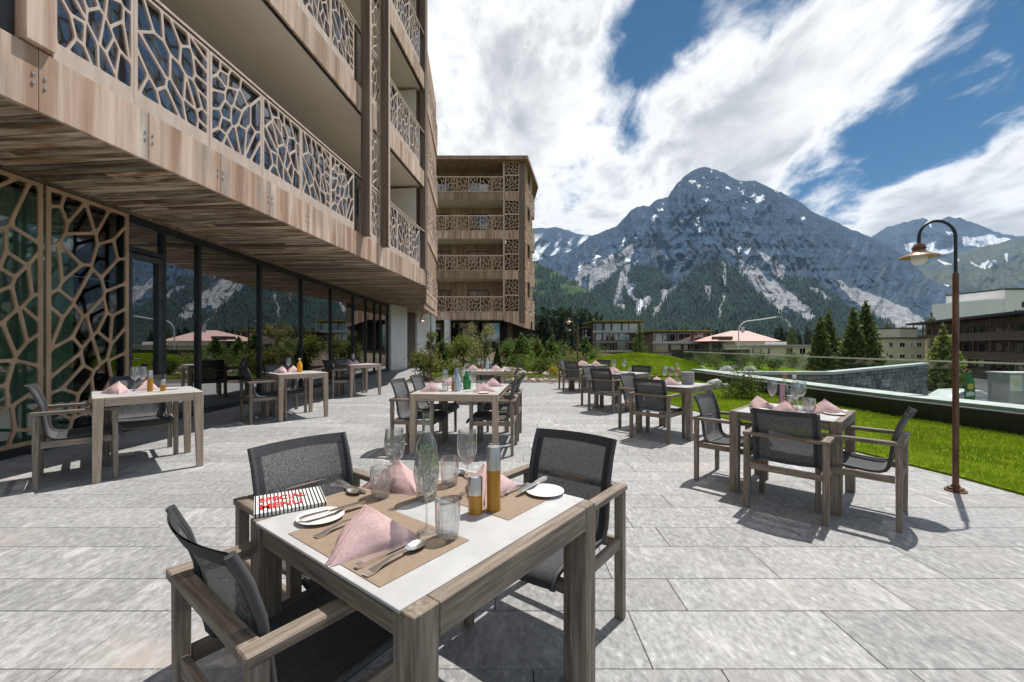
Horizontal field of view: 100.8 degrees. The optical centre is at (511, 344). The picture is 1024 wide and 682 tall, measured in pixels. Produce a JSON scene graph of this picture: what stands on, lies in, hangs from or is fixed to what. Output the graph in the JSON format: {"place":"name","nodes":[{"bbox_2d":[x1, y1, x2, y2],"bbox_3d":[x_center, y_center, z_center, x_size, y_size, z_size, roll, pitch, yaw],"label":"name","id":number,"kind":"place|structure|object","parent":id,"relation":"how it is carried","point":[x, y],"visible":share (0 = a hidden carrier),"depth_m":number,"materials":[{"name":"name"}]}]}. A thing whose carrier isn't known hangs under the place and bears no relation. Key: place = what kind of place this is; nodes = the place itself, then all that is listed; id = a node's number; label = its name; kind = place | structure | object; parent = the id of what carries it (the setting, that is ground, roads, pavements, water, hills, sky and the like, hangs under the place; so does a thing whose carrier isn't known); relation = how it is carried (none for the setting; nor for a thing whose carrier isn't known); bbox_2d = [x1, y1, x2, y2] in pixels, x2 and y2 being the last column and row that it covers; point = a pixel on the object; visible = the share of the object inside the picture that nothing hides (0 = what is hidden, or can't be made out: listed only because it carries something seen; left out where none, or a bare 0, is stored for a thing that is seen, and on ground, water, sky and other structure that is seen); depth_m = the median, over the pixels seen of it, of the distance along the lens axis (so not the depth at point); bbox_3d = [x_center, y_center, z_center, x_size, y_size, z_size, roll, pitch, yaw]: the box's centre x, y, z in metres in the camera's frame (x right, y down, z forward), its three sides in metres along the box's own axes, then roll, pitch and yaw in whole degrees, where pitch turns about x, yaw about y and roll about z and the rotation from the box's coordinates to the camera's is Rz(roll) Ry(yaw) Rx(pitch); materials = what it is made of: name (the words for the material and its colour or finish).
{"place":"outdoors","nodes":[
{"label":"outdoors","id":0,"kind":"place"},
{"bbox_2d":[0,368,1023,681],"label":"terrace","id":1,"kind":"structure","parent":0,"point":[776,582],"depth_m":2.66,"materials":[{"name":"stone"}]},
{"bbox_2d":[24,383,125,491],"bbox_3d":[-4.527,0.890,4.407,0.686,0.980,0.729,0,0,45],"label":"armchair","id":2,"kind":"object","parent":1,"relation":"on","point":[42,428],"visible":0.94,"depth_m":4.31,"materials":[{"name":"grey wood"}]},
{"bbox_2d":[102,374,178,464],"bbox_3d":[-4.639,0.890,5.293,0.729,0.980,0.686,0,0,45],"label":"armchair","id":3,"kind":"object","parent":1,"relation":"on","point":[162,413],"visible":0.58,"depth_m":5.33,"materials":[{"name":"fabric"}]},
{"bbox_2d":[91,386,203,483],"bbox_3d":[-4.148,0.958,4.821,0.904,0.845,0.903,0,0,-45],"label":"dining table","id":4,"kind":"object","parent":1,"relation":"on","point":[185,395],"visible":0.94,"depth_m":4.62,"materials":[{"name":"brown wood"}]},
{"bbox_2d":[101,381,130,393],"bbox_3d":[-4.337,0.468,4.684,0.321,0.130,0.212,0,0,20],"label":"napkin","id":5,"kind":"object","parent":4,"relation":"on","point":[118,387],"visible":1,"depth_m":4.61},
{"bbox_2d":[0,0,437,460],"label":"hotel building","id":6,"kind":"structure","parent":1,"relation":"on","point":[251,186],"depth_m":7.74,"materials":[{"name":"wood"}]},
{"bbox_2d":[0,186,72,445],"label":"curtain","id":7,"kind":"object","parent":6,"relation":"hanging from","point":[22,247],"visible":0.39,"depth_m":5.66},
{"bbox_2d":[407,311,414,367],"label":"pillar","id":8,"kind":"structure","parent":6,"relation":"in","point":[410,315],"depth_m":24.97,"materials":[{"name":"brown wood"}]},
{"bbox_2d":[239,367,288,424],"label":"armchair","id":9,"kind":"object","parent":1,"relation":"on","point":[249,382],"visible":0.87,"depth_m":7.60,"materials":[{"name":"grey wood"}]},
{"bbox_2d":[165,504,393,681],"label":"armchair","id":10,"kind":"object","parent":1,"relation":"on","point":[317,633],"visible":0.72,"depth_m":1.25,"materials":[{"name":"fabric"}]},
{"bbox_2d":[261,363,306,415],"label":"armchair","id":11,"kind":"object","parent":1,"relation":"on","point":[293,388],"visible":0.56,"depth_m":8.61,"materials":[{"name":"grey wood"}]},
{"bbox_2d":[265,370,327,421],"bbox_3d":[-4.131,0.958,8.121,0.864,0.845,0.862,0,0,-45],"label":"dining table","id":12,"kind":"object","parent":1,"relation":"on","point":[308,375],"visible":0.99,"depth_m":8.07,"materials":[{"name":"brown wood"}]},
{"bbox_2d":[233,432,376,600],"bbox_3d":[-0.872,0.935,2.023,0.662,0.891,0.624,0,0,38],"label":"armchair","id":13,"kind":"object","parent":1,"relation":"on","point":[323,461],"visible":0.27,"depth_m":2.14,"materials":[{"name":"fabric"}]},
{"bbox_2d":[321,360,355,398],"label":"armchair","id":14,"kind":"object","parent":1,"relation":"on","point":[330,370],"visible":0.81,"depth_m":11.01,"materials":[{"name":"grey wood"}]},
{"bbox_2d":[334,358,363,394],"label":"armchair","id":15,"kind":"object","parent":1,"relation":"on","point":[340,361],"visible":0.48,"depth_m":12.09,"materials":[{"name":"grey wood"}]},
{"bbox_2d":[337,363,380,397],"bbox_3d":[-4.191,0.958,11.601,0.864,0.845,0.862,0,0,-45],"label":"dining table","id":16,"kind":"object","parent":1,"relation":"on","point":[365,366],"visible":0.98,"depth_m":11.54,"materials":[{"name":"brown wood"}]},
{"bbox_2d":[389,378,447,453],"bbox_3d":[-1.246,0.921,5.656,0.682,0.918,0.643,0,0,5],"label":"armchair","id":17,"kind":"object","parent":1,"relation":"on","point":[402,393],"visible":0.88,"depth_m":5.50,"materials":[{"name":"grey wood"}]},
{"bbox_2d":[251,463,594,681],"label":"dining table","id":18,"kind":"object","parent":1,"relation":"on","point":[418,612],"visible":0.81,"depth_m":1.32,"materials":[{"name":"brown wood"}]},
{"bbox_2d":[254,486,326,518],"bbox_3d":[-0.868,0.610,1.654,0.240,0.017,0.212,0,0,-31],"label":"menu booklet","id":19,"kind":"object","parent":18,"relation":"on","point":[267,505],"visible":1,"depth_m":1.62,"materials":[{"name":"paper"}]},
{"bbox_2d":[295,507,344,524],"bbox_3d":[-0.679,0.612,1.502,0.160,0.016,0.160,0,0,0],"label":"bread plate","id":20,"kind":"object","parent":18,"relation":"on","point":[330,517],"visible":0.8,"depth_m":1.50,"materials":[{"name":"ceramic"}]},
{"bbox_2d":[299,501,364,520],"bbox_3d":[-0.643,0.597,1.531,0.024,0.013,0.238,0,0,44],"label":"knife","id":21,"kind":"object","parent":20,"relation":"on","point":[311,516],"visible":1,"depth_m":1.50,"materials":[{"name":"silver metal"}]},
{"bbox_2d":[288,503,468,587],"bbox_3d":[-0.433,0.619,1.363,0.500,0.002,0.330,0,0,38],"label":"placemat","id":22,"kind":"object","parent":18,"relation":"on","point":[404,563],"visible":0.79,"depth_m":1.30,"materials":[{"name":"fabric"}]},
{"bbox_2d":[324,504,419,566],"bbox_3d":[-0.461,0.558,1.335,0.296,0.119,0.195,0,0,-38],"label":"napkin","id":23,"kind":"object","parent":22,"relation":"on","point":[366,530],"visible":1,"depth_m":1.27,"materials":[{"name":"fabric"}]},
{"bbox_2d":[354,535,421,568],"bbox_3d":[-0.361,0.611,1.262,0.024,0.013,0.238,0,0,35],"label":"knife","id":24,"kind":"object","parent":22,"relation":"on","point":[366,561],"visible":1,"depth_m":1.22,"materials":[{"name":"silver metal"}]},
{"bbox_2d":[362,539,426,576],"bbox_3d":[-0.330,0.608,1.219,0.047,0.016,0.222,0,0,34],"label":"spoon","id":25,"kind":"object","parent":22,"relation":"on","point":[413,545],"visible":1,"depth_m":1.21,"materials":[{"name":"silver metal"}]},
{"bbox_2d":[414,450,439,532],"bbox_3d":[-0.282,0.487,1.401,0.084,0.265,0.085,0,0,0],"label":"wine glass","id":26,"kind":"object","parent":22,"relation":"on","point":[424,493],"visible":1,"depth_m":1.40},
{"bbox_2d":[435,495,459,541],"bbox_3d":[-0.206,0.557,1.355,0.082,0.125,0.082,0,0,0],"label":"tumbler","id":27,"kind":"object","parent":22,"relation":"on","point":[446,535],"visible":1,"depth_m":1.34,"materials":[{"name":"clear glass"}]},
{"bbox_2d":[318,473,454,519],"bbox_3d":[-0.519,0.619,1.758,0.330,0.002,0.500,0,0,38],"label":"placemat","id":28,"kind":"object","parent":18,"relation":"on","point":[393,501],"visible":0.29,"depth_m":1.69,"materials":[{"name":"fabric"}]},
{"bbox_2d":[362,460,415,495],"bbox_3d":[-0.490,0.560,1.864,0.287,0.116,0.189,0,0,22],"label":"napkin","id":29,"kind":"object","parent":28,"relation":"on","point":[402,474],"visible":0.88,"depth_m":1.80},
{"bbox_2d":[416,412,436,499],"bbox_3d":[-0.342,0.446,1.699,0.083,0.345,0.082,0,0,0],"label":"bottle","id":30,"kind":"object","parent":18,"relation":"on","point":[426,472],"visible":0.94,"depth_m":1.69,"materials":[{"name":"clear glass"}]},
{"bbox_2d":[468,474,482,515],"bbox_3d":[-0.135,0.551,1.559,0.053,0.137,0.053,0,0,0],"label":"spice mill","id":31,"kind":"object","parent":18,"relation":"on","point":[475,486],"visible":1,"depth_m":1.54,"materials":[{"name":"metal"}]},
{"bbox_2d":[420,472,551,519],"bbox_3d":[-0.108,0.619,1.774,0.500,0.002,0.330,0,0,38],"label":"placemat","id":32,"kind":"object","parent":18,"relation":"on","point":[514,503],"visible":0.36,"depth_m":1.70,"materials":[{"name":"fabric"}]},
{"bbox_2d":[464,464,517,506],"bbox_3d":[-0.122,0.557,1.777,0.198,0.122,0.301,0,0,30],"label":"napkin","id":33,"kind":"object","parent":32,"relation":"on","point":[507,483],"visible":0.39,"depth_m":1.74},
{"bbox_2d":[487,445,500,512],"bbox_3d":[-0.069,0.499,1.583,0.053,0.242,0.053,0,0,0],"label":"spice mill","id":34,"kind":"object","parent":32,"relation":"on","point":[493,478],"visible":1,"depth_m":1.56,"materials":[{"name":"metal"}]},
{"bbox_2d":[526,484,563,496],"bbox_3d":[0.137,0.612,1.764,0.160,0.016,0.160,0,0,0],"label":"bread plate","id":35,"kind":"object","parent":32,"relation":"on","point":[545,490],"visible":0.97,"depth_m":1.77,"materials":[{"name":"ceramic"}]},
{"bbox_2d":[410,374,458,439],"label":"armchair","id":36,"kind":"object","parent":1,"relation":"on","point":[418,382],"visible":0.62,"depth_m":6.46,"materials":[{"name":"grey wood"}]},
{"bbox_2d":[410,383,508,453],"bbox_3d":[-0.665,1.000,6.021,1.124,0.760,1.502,0,0,5],"label":"dining table","id":37,"kind":"object","parent":1,"relation":"on","point":[468,395],"visible":0.8,"depth_m":5.32,"materials":[{"name":"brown wood"}]},
{"bbox_2d":[423,155,537,352],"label":"apartment block","id":38,"kind":"structure","parent":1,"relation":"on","point":[485,210],"depth_m":38.90,"materials":[{"name":"paint"}]},
{"bbox_2d":[436,322,499,352],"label":"shop window","id":39,"kind":"structure","parent":38,"relation":"in","point":[456,327],"depth_m":41.20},
{"bbox_2d":[463,369,504,403],"bbox_3d":[-0.660,1.000,10.351,0.954,0.760,0.952,0,0,0],"label":"dining table","id":40,"kind":"object","parent":1,"relation":"on","point":[486,372],"visible":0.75,"depth_m":9.88,"materials":[{"name":"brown wood"}]},
{"bbox_2d":[476,363,499,382],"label":"armchair","id":41,"kind":"object","parent":1,"relation":"on","point":[483,378],"visible":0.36,"depth_m":11.23,"materials":[{"name":"grey wood"}]},
{"bbox_2d":[466,379,520,455],"bbox_3d":[-0.224,0.921,5.564,0.682,0.918,0.643,0,0,5],"label":"armchair","id":42,"kind":"object","parent":1,"relation":"on","point":[511,413],"visible":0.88,"depth_m":5.29,"materials":[{"name":"grey wood"}]},
{"bbox_2d":[480,374,524,440],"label":"armchair","id":43,"kind":"object","parent":1,"relation":"on","point":[486,407],"visible":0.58,"depth_m":6.22,"materials":[{"name":"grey wood"}]},
{"bbox_2d":[406,349,630,382],"bbox_3d":[1.750,0.815,30.300,16.500,1.134,30.000,0,0,0],"label":"planting bed","id":44,"kind":"object","parent":1,"relation":"on","point":[441,380],"visible":0.09,"depth_m":15.94,"materials":[{"name":"plant"}]},
{"bbox_2d":[404,342,449,377],"bbox_3d":[-3.250,0.607,15.989,1.346,1.439,1.707,0,0,-38],"label":"young shrub","id":45,"kind":"object","parent":44,"relation":"on","point":[421,361],"visible":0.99,"depth_m":15.91,"materials":[{"name":"green plant"}]},
{"bbox_2d":[431,341,450,372],"bbox_3d":[-3.192,0.577,19.491,1.170,1.586,1.146,0,0,0],"label":"young pine","id":46,"kind":"object","parent":44,"relation":"on","point":[444,356],"visible":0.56,"depth_m":19.35,"materials":[{"name":"green plant"}]},
{"bbox_2d":[447,329,471,366],"bbox_3d":[-2.814,0.203,21.941,1.512,2.047,1.858,0,0,0],"label":"young shrub","id":47,"kind":"object","parent":44,"relation":"on","point":[461,346],"visible":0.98,"depth_m":21.75,"materials":[{"name":"green plant"}]},
{"bbox_2d":[465,321,496,362],"bbox_3d":[-1.497,0.079,21.219,1.727,2.429,2.007,0,0,0],"label":"sapling","id":48,"kind":"object","parent":44,"relation":"on","point":[474,344],"visible":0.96,"depth_m":20.91,"materials":[{"name":"green plant"}]},
{"bbox_2d":[492,338,515,362],"bbox_3d":[-0.291,0.377,23.913,1.701,1.498,1.775,0,0,0],"label":"young shrub","id":49,"kind":"object","parent":44,"relation":"on","point":[504,351],"visible":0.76,"depth_m":23.69,"materials":[{"name":"green plant"}]},
{"bbox_2d":[503,332,536,366],"bbox_3d":[0.535,0.305,22.552,2.149,1.926,2.087,0,0,0],"label":"young pine","id":50,"kind":"object","parent":44,"relation":"on","point":[521,344],"visible":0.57,"depth_m":22.30,"materials":[{"name":"green plant"}]},
{"bbox_2d":[529,354,557,373],"bbox_3d":[1.321,0.836,17.587,1.226,0.932,1.128,0,0,0],"label":"young shrub","id":51,"kind":"object","parent":44,"relation":"on","point":[541,364],"visible":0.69,"depth_m":17.55,"materials":[{"name":"green plant"}]},
{"bbox_2d":[538,336,562,361],"bbox_3d":[2.222,0.347,24.039,1.822,1.689,1.828,0,0,0],"label":"young pine","id":52,"kind":"object","parent":44,"relation":"on","point":[550,348],"visible":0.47,"depth_m":23.77,"materials":[{"name":"green plant"}]},
{"bbox_2d":[575,337,597,361],"bbox_3d":[4.424,0.420,25.526,2.190,1.792,2.104,0,0,0],"label":"young pine","id":53,"kind":"object","parent":44,"relation":"on","point":[585,344],"visible":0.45,"depth_m":25.25,"materials":[{"name":"green plant"}]},
{"bbox_2d":[591,354,700,375],"bbox_3d":[6.750,0.920,22.600,6.200,0.860,9.200,0,0,0],"label":"lawn mound","id":54,"kind":"object","parent":44,"relation":"on","point":[663,369],"visible":0.22,"depth_m":19.25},
{"bbox_2d":[464,428,627,681],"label":"armchair","id":55,"kind":"object","parent":1,"relation":"on","point":[576,464],"visible":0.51,"depth_m":2.16,"materials":[{"name":"fabric"}]},
{"bbox_2d":[562,361,583,392],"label":"armchair","id":56,"kind":"object","parent":1,"relation":"on","point":[571,370],"visible":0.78,"depth_m":12.25,"materials":[{"name":"grey wood"}]},
{"bbox_2d":[580,365,616,407],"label":"armchair","id":57,"kind":"object","parent":1,"relation":"on","point":[586,372],"visible":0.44,"depth_m":9.67,"materials":[{"name":"grey wood"}]},
{"bbox_2d":[587,368,626,413],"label":"armchair","id":58,"kind":"object","parent":1,"relation":"on","point":[603,383],"visible":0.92,"depth_m":8.67,"materials":[{"name":"grey wood"}]},
{"bbox_2d":[594,371,649,411],"bbox_3d":[2.399,1.000,9.251,0.864,0.760,0.862,0,0,-45],"label":"dining table","id":59,"kind":"object","parent":1,"relation":"on","point":[616,376],"visible":0.33,"depth_m":9.21,"materials":[{"name":"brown wood"}]},
{"bbox_2d":[617,365,653,404],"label":"armchair","id":60,"kind":"object","parent":1,"relation":"on","point":[641,368],"visible":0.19,"depth_m":9.84,"materials":[{"name":"grey wood"}]},
{"bbox_2d":[617,373,665,431],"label":"armchair","id":61,"kind":"object","parent":1,"relation":"on","point":[627,387],"visible":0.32,"depth_m":7.02,"materials":[{"name":"grey wood"}]},
{"bbox_2d":[629,378,685,443],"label":"armchair","id":62,"kind":"object","parent":1,"relation":"on","point":[651,395],"visible":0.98,"depth_m":6.11,"materials":[{"name":"fabric"}]},
{"bbox_2d":[636,382,712,440],"bbox_3d":[2.549,1.000,6.651,0.864,0.760,0.862,0,0,-45],"label":"dining table","id":63,"kind":"object","parent":1,"relation":"on","point":[688,390],"visible":0.47,"depth_m":6.16,"materials":[{"name":"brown wood"}]},
{"bbox_2d":[431,352,1023,495],"bbox_3d":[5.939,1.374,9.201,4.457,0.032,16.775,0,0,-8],"label":"lawn","id":64,"kind":"structure","parent":1,"relation":"on","point":[988,483],"depth_m":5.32,"materials":[{"name":"plant"}]},
{"bbox_2d":[713,364,769,399],"bbox_3d":[5.756,0.948,10.618,1.404,0.932,1.114,0,0,-13],"label":"young shrub","id":65,"kind":"object","parent":64,"relation":"on","point":[750,384],"visible":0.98,"depth_m":10.55,"materials":[{"name":"green plant"}]},
{"bbox_2d":[692,392,768,491],"bbox_3d":[2.238,0.953,4.331,0.599,0.855,0.636,0,0,-44],"label":"armchair","id":66,"kind":"object","parent":1,"relation":"on","point":[711,420],"visible":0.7,"depth_m":4.34,"materials":[{"name":"grey wood"}]},
{"bbox_2d":[742,407,834,526],"bbox_3d":[2.358,0.953,3.584,0.599,0.855,0.636,0,0,44],"label":"armchair","id":67,"kind":"object","parent":1,"relation":"on","point":[790,438],"visible":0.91,"depth_m":3.40,"materials":[{"name":"fabric"}]},
{"bbox_2d":[729,403,855,516],"bbox_3d":[2.634,1.000,3.979,0.844,0.760,0.843,0,0,-45],"label":"dining table","id":68,"kind":"object","parent":1,"relation":"on","point":[835,424],"visible":0.71,"depth_m":3.92,"materials":[{"name":"brown wood"}]},
{"bbox_2d":[749,395,774,408],"bbox_3d":[2.401,0.557,4.155,0.301,0.122,0.198,0,0,-20],"label":"napkin","id":69,"kind":"object","parent":68,"relation":"on","point":[757,401],"visible":0.95,"depth_m":4.09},
{"bbox_2d":[810,399,846,413],"bbox_3d":[2.859,0.557,3.876,0.301,0.122,0.198,0,0,15],"label":"napkin","id":70,"kind":"object","parent":68,"relation":"on","point":[824,405],"visible":0.98,"depth_m":3.81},
{"bbox_2d":[815,407,916,532],"bbox_3d":[2.888,0.944,3.488,0.612,0.873,0.649,0,0,-44],"label":"armchair","id":71,"kind":"object","parent":1,"relation":"on","point":[871,467],"visible":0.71,"depth_m":3.31,"materials":[{"name":"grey wood"}]},
{"bbox_2d":[897,219,967,493],"bbox_3d":[3.971,0.102,3.990,0.578,2.557,0.306,0,0,0],"label":"lamp post","id":72,"kind":"object","parent":1,"relation":"on","point":[919,254],"visible":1,"depth_m":3.98,"materials":[{"name":"brown metal"}]},
{"bbox_2d":[505,227,590,260],"bbox_3d":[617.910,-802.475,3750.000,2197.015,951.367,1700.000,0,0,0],"label":"mountain ridge","id":73,"kind":"structure","parent":0,"point":[551,241],"depth_m":4119.79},
{"bbox_2d":[78,0,1023,281],"label":"sky","id":74,"kind":"structure","parent":0,"point":[872,116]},
{"bbox_2d":[505,261,621,321],"bbox_3d":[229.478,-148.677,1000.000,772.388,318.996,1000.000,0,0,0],"label":"foothill","id":75,"kind":"structure","parent":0,"point":[572,288],"depth_m":1324.10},
{"bbox_2d":[535,167,951,338],"bbox_3d":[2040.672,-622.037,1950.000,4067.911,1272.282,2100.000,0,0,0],"label":"mountain","id":76,"kind":"structure","parent":0,"point":[756,231],"depth_m":2197.17,"materials":[{"name":"stone"}]},
{"bbox_2d":[532,256,930,343],"bbox_3d":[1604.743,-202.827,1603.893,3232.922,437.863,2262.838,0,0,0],"label":"mountain forest","id":77,"kind":"object","parent":76,"relation":"on","point":[768,330],"visible":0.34,"depth_m":1321.86,"materials":[{"name":"plant"}]},
{"bbox_2d":[701,361,807,370],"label":"slope","id":78,"kind":"structure","parent":0,"point":[767,369],"depth_m":30.32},
{"bbox_2d":[705,348,728,369],"bbox_3d":[13.978,1.011,29.077,1.832,1.571,1.891,0,0,-44],"label":"young shrub","id":79,"kind":"object","parent":78,"relation":"on","point":[717,365],"visible":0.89,"depth_m":28.86,"materials":[{"name":"green plant"}]},
{"bbox_2d":[725,351,748,370],"bbox_3d":[14.299,1.097,26.852,1.462,1.397,1.508,0,0,0],"label":"young shrub","id":80,"kind":"object","parent":78,"relation":"on","point":[735,359],"visible":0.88,"depth_m":26.77,"materials":[{"name":"green plant"}]},
{"bbox_2d":[746,349,771,368],"bbox_3d":[17.430,0.936,29.932,1.734,1.720,1.722,0,0,0],"label":"young shrub","id":81,"kind":"object","parent":78,"relation":"on","point":[758,358],"visible":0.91,"depth_m":29.92,"materials":[{"name":"green plant"}]},
{"bbox_2d":[783,349,804,367],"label":"young shrub","id":82,"kind":"object","parent":78,"relation":"on","point":[794,360],"visible":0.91,"depth_m":30.91,"materials":[{"name":"green plant"}]},
{"bbox_2d":[723,342,811,369],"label":"white house","id":83,"kind":"structure","parent":0,"point":[778,348],"depth_m":74.00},
{"bbox_2d":[872,216,1023,267],"bbox_3d":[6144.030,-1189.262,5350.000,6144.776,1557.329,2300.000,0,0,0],"label":"mountain","id":84,"kind":"structure","parent":0,"point":[901,238],"depth_m":5843.17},
{"bbox_2d":[928,376,987,393],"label":"street","id":85,"kind":"structure","parent":0,"point":[981,383],"depth_m":47.94,"materials":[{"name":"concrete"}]},
{"bbox_2d":[671,349,749,360],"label":"garden wall","id":86,"kind":"structure","parent":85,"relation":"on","point":[681,354],"depth_m":44.50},
{"bbox_2d":[928,388,987,400],"bbox_3d":[29.902,3.765,28.500,4.556,1.510,1.770,0,0,-4],"label":"parked car","id":87,"kind":"object","parent":85,"relation":"on","point":[980,395],"visible":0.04,"depth_m":27.90,"materials":[{"name":"metal"}]},
{"bbox_2d":[964,372,974,399],"bbox_3d":[27.892,3.084,25.799,0.655,2.893,0.032,0,0,0],"label":"bottle","id":88,"kind":"object","parent":85,"relation":"on","point":[969,388],"visible":0.96,"depth_m":25.79,"materials":[{"name":"glass"}]},
{"bbox_2d":[985,371,1023,404],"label":"metal cabinet","id":89,"kind":"object","parent":85,"relation":"on","point":[1005,386],"visible":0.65,"depth_m":19.89,"materials":[{"name":"metal"}]},
{"bbox_2d":[918,237,1023,293],"bbox_3d":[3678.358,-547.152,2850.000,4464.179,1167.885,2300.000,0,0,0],"label":"mountain shoulder","id":90,"kind":"object","parent":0,"point":[994,266],"visible":0.2,"depth_m":3414.25},
{"bbox_3d":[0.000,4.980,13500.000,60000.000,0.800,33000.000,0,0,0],"label":"ground","id":91,"kind":"structure","parent":0,"visible":0},
{"bbox_2d":[582,320,644,353],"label":"apartment house","id":92,"kind":"structure","parent":91,"relation":"on","point":[616,336],"depth_m":114.89,"materials":[{"name":"brown wood"}]},
{"bbox_2d":[630,323,649,352],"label":"conifer","id":93,"kind":"object","parent":91,"relation":"on","point":[641,349],"visible":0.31,"depth_m":61.77,"materials":[{"name":"green plant"}]},
{"bbox_2d":[532,306,815,351],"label":"forest","id":94,"kind":"object","parent":91,"relation":"on","point":[553,324],"visible":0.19,"depth_m":102.60,"materials":[{"name":"green plant"}]},
{"bbox_2d":[640,330,712,355],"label":"apartment house","id":95,"kind":"structure","parent":91,"relation":"on","point":[664,342],"depth_m":103.89,"materials":[{"name":"brown wood"}]},
{"bbox_2d":[696,341,724,348],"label":"apartment house","id":96,"kind":"structure","parent":91,"relation":"on","point":[710,344],"depth_m":98.00,"materials":[{"name":"brown wood"}]},
{"bbox_2d":[692,327,779,348],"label":"pink roofed house","id":97,"kind":"structure","parent":91,"relation":"on","point":[745,338],"depth_m":93.25,"materials":[{"name":"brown wood"}]},
{"bbox_2d":[802,315,837,370],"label":"conifer","id":98,"kind":"object","parent":91,"relation":"on","point":[819,344],"visible":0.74,"depth_m":51.56,"materials":[{"name":"green plant"}]},
{"bbox_2d":[725,363,929,394],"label":"stone wall","id":99,"kind":"structure","parent":91,"relation":"on","point":[911,378],"depth_m":28.48,"materials":[{"name":"stone"}]},
{"bbox_2d":[824,310,843,367],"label":"conifer","id":100,"kind":"object","parent":91,"relation":"on","point":[829,325],"visible":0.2,"depth_m":53.49,"materials":[{"name":"green plant"}]},
{"bbox_2d":[682,351,1023,435],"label":"glass railing","id":101,"kind":"object","parent":91,"relation":"on","point":[997,416],"visible":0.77,"depth_m":8.18,"materials":[{"name":"clear glass"}]},
{"bbox_2d":[833,306,873,369],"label":"conifer","id":102,"kind":"object","parent":91,"relation":"on","point":[852,346],"visible":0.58,"depth_m":49.57,"materials":[{"name":"green plant"}]},
{"bbox_2d":[846,300,887,366],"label":"conifer","id":103,"kind":"object","parent":91,"relation":"on","point":[865,316],"visible":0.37,"depth_m":50.30,"materials":[{"name":"green plant"}]},
{"bbox_2d":[834,327,929,365],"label":"cream house","id":104,"kind":"structure","parent":91,"relation":"on","point":[903,343],"depth_m":70.00,"materials":[{"name":"paint"}]},
{"bbox_2d":[923,323,976,390],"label":"conifer","id":105,"kind":"object","parent":91,"relation":"on","point":[941,378],"visible":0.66,"depth_m":41.57,"materials":[{"name":"green plant"}]},
{"bbox_2d":[906,310,1023,377],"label":"chalet hotel","id":106,"kind":"structure","parent":91,"relation":"on","point":[996,337],"depth_m":59.35,"materials":[{"name":"brown wood"}]},
{"bbox_2d":[932,288,1023,319],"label":"roof","id":107,"kind":"structure","parent":91,"relation":"on","point":[990,301],"depth_m":107.25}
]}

